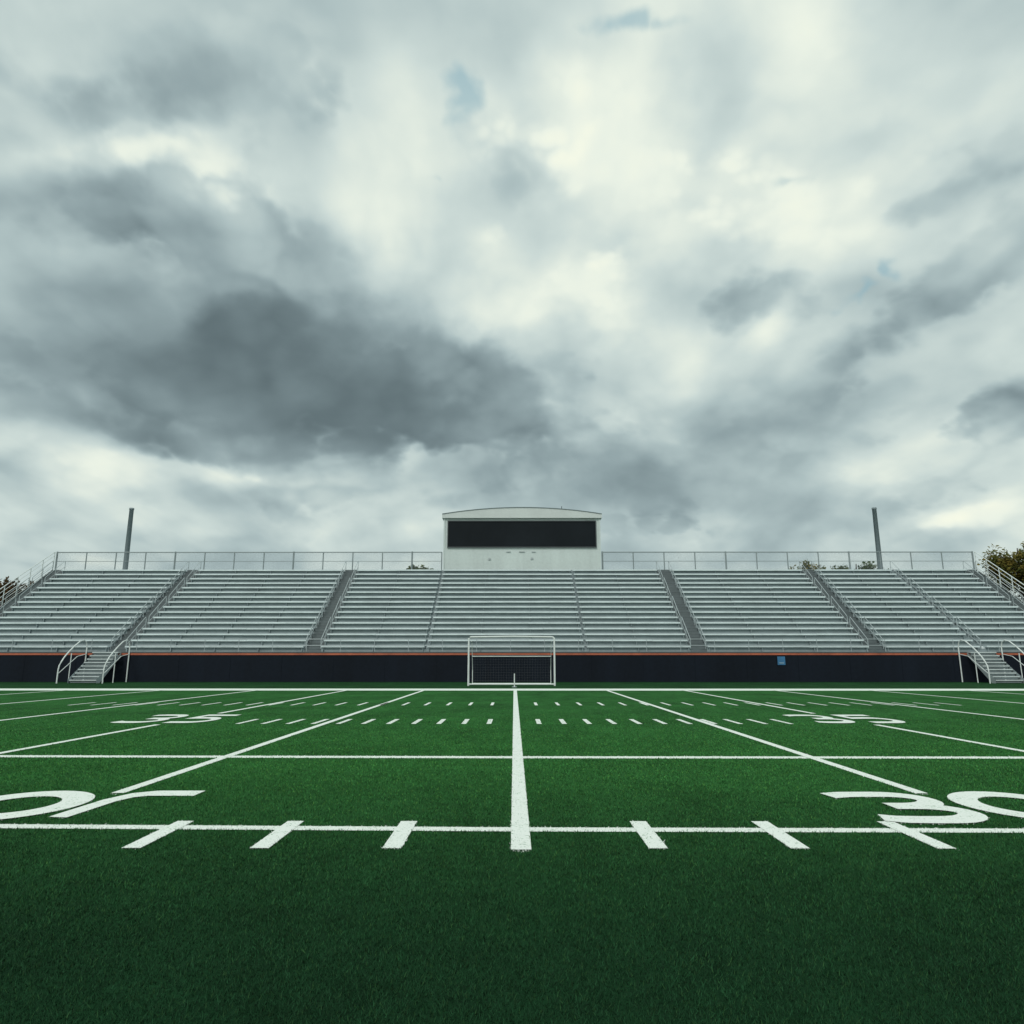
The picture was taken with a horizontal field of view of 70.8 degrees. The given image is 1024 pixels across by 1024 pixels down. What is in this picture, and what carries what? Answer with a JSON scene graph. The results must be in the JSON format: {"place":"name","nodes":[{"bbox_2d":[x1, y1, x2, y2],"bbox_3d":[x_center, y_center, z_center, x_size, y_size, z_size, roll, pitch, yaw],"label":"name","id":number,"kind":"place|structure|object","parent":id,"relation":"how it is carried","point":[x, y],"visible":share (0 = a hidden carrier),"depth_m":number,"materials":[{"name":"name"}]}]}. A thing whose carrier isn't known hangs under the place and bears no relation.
{"place":"outdoors","nodes":[
{"label":"outdoors","id":0,"kind":"place"},
{"bbox_2d":[0,0,1023,648],"bbox_3d":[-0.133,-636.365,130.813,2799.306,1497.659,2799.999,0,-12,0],"label":"sky","id":1,"kind":"structure","parent":0,"point":[406,274],"depth_m":1222.95,"materials":[{"name":"grey"}]},
{"bbox_2d":[0,688,1023,1023],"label":"football field","id":2,"kind":"structure","parent":0,"point":[312,700],"depth_m":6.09,"materials":[{"name":"plant"}]},
{"bbox_2d":[0,682,1023,687],"bbox_3d":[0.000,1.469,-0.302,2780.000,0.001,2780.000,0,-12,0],"label":"ground","id":3,"kind":"structure","parent":0,"point":[464,685],"depth_m":43.25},
{"bbox_2d":[0,576,33,605],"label":"tree","id":4,"kind":"object","parent":3,"relation":"on","point":[6,581],"visible":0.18,"depth_m":84.87,"materials":[{"name":"green plant"}]},
{"bbox_2d":[56,640,129,682],"bbox_3d":[-28.261,10.076,48.774,3.084,2.902,3.034,0,-12,0],"label":"access stair","id":5,"kind":"object","parent":3,"relation":"on","point":[80,672],"visible":0.98,"depth_m":48.55,"materials":[{"name":"metal"}]},
{"bbox_2d":[122,508,133,569],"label":"steel pole","id":6,"kind":"object","parent":3,"relation":"on","point":[129,531],"visible":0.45,"depth_m":67.86,"materials":[{"name":"grey metal"}]},
{"bbox_2d":[407,564,431,568],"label":"tree","id":7,"kind":"object","parent":3,"relation":"on","point":[416,567],"visible":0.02,"depth_m":91.69,"materials":[{"name":"green plant"}]},
{"bbox_2d":[467,636,555,685],"bbox_3d":[-0.025,9.049,43.862,5.250,2.936,1.688,0,-12,0],"label":"goal frame","id":8,"kind":"object","parent":3,"relation":"on","point":[519,683],"visible":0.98,"depth_m":43.33,"materials":[{"name":"white paint"}]},
{"bbox_2d":[0,551,1023,651],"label":"bleachers","id":9,"kind":"object","parent":3,"relation":"on","point":[713,610],"visible":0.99,"depth_m":56.71,"materials":[{"name":"metal"}]},
{"bbox_2d":[54,551,441,569],"bbox_3d":[-23.683,4.493,64.758,34.825,1.880,0.150,0,-12,0],"label":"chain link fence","id":10,"kind":"object","parent":9,"relation":"on","point":[234,561],"visible":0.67,"depth_m":64.81,"materials":[{"name":"grey metal"}]},
{"bbox_2d":[442,506,601,570],"bbox_3d":[0.911,2.814,67.320,14.430,6.202,5.520,0,-12,0],"label":"press box","id":11,"kind":"object","parent":9,"relation":"on","point":[541,538],"visible":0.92,"depth_m":64.81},
{"bbox_2d":[447,520,596,547],"bbox_3d":[0.889,1.986,64.865,13.420,2.470,0.157,0,-12,0],"label":"window","id":12,"kind":"structure","parent":11,"relation":"in","point":[537,533],"depth_m":64.90,"materials":[{"name":"black glass"}]},
{"bbox_2d":[601,551,974,569],"bbox_3d":[24.754,4.466,64.626,33.400,1.880,0.150,0,-12,0],"label":"chain link fence","id":13,"kind":"object","parent":9,"relation":"on","point":[848,552],"visible":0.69,"depth_m":64.72,"materials":[{"name":"grey metal"}]},
{"bbox_2d":[0,652,1023,681],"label":"stadium wall","id":14,"kind":"structure","parent":3,"relation":"on","point":[569,667],"depth_m":50.15,"materials":[{"name":"concrete"}]},
{"bbox_2d":[777,656,785,664],"bbox_3d":[18.758,10.359,50.144,0.530,0.580,0.050,0,-12,0],"label":"wall sign","id":15,"kind":"object","parent":14,"relation":"attached to","point":[780,660],"visible":1,"depth_m":50.13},
{"bbox_2d":[790,560,824,570],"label":"tree","id":16,"kind":"object","parent":3,"relation":"on","point":[806,565],"visible":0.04,"depth_m":89.44,"materials":[{"name":"green plant"}]},
{"bbox_2d":[830,561,888,568],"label":"tree","id":17,"kind":"object","parent":3,"relation":"on","point":[864,566],"visible":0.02,"depth_m":86.49,"materials":[{"name":"green plant"}]},
{"bbox_2d":[872,507,882,568],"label":"steel pole","id":18,"kind":"object","parent":3,"relation":"on","point":[876,532],"visible":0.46,"depth_m":67.70,"materials":[{"name":"grey metal"}]},
{"bbox_2d":[958,639,1023,683],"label":"access stair","id":19,"kind":"object","parent":3,"relation":"on","point":[993,675],"visible":0.99,"depth_m":48.52,"materials":[{"name":"metal"}]},
{"bbox_2d":[977,541,1023,601],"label":"tree","id":20,"kind":"object","parent":3,"relation":"on","point":[1013,566],"visible":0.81,"depth_m":84.09,"materials":[{"name":"green plant"}]}
]}

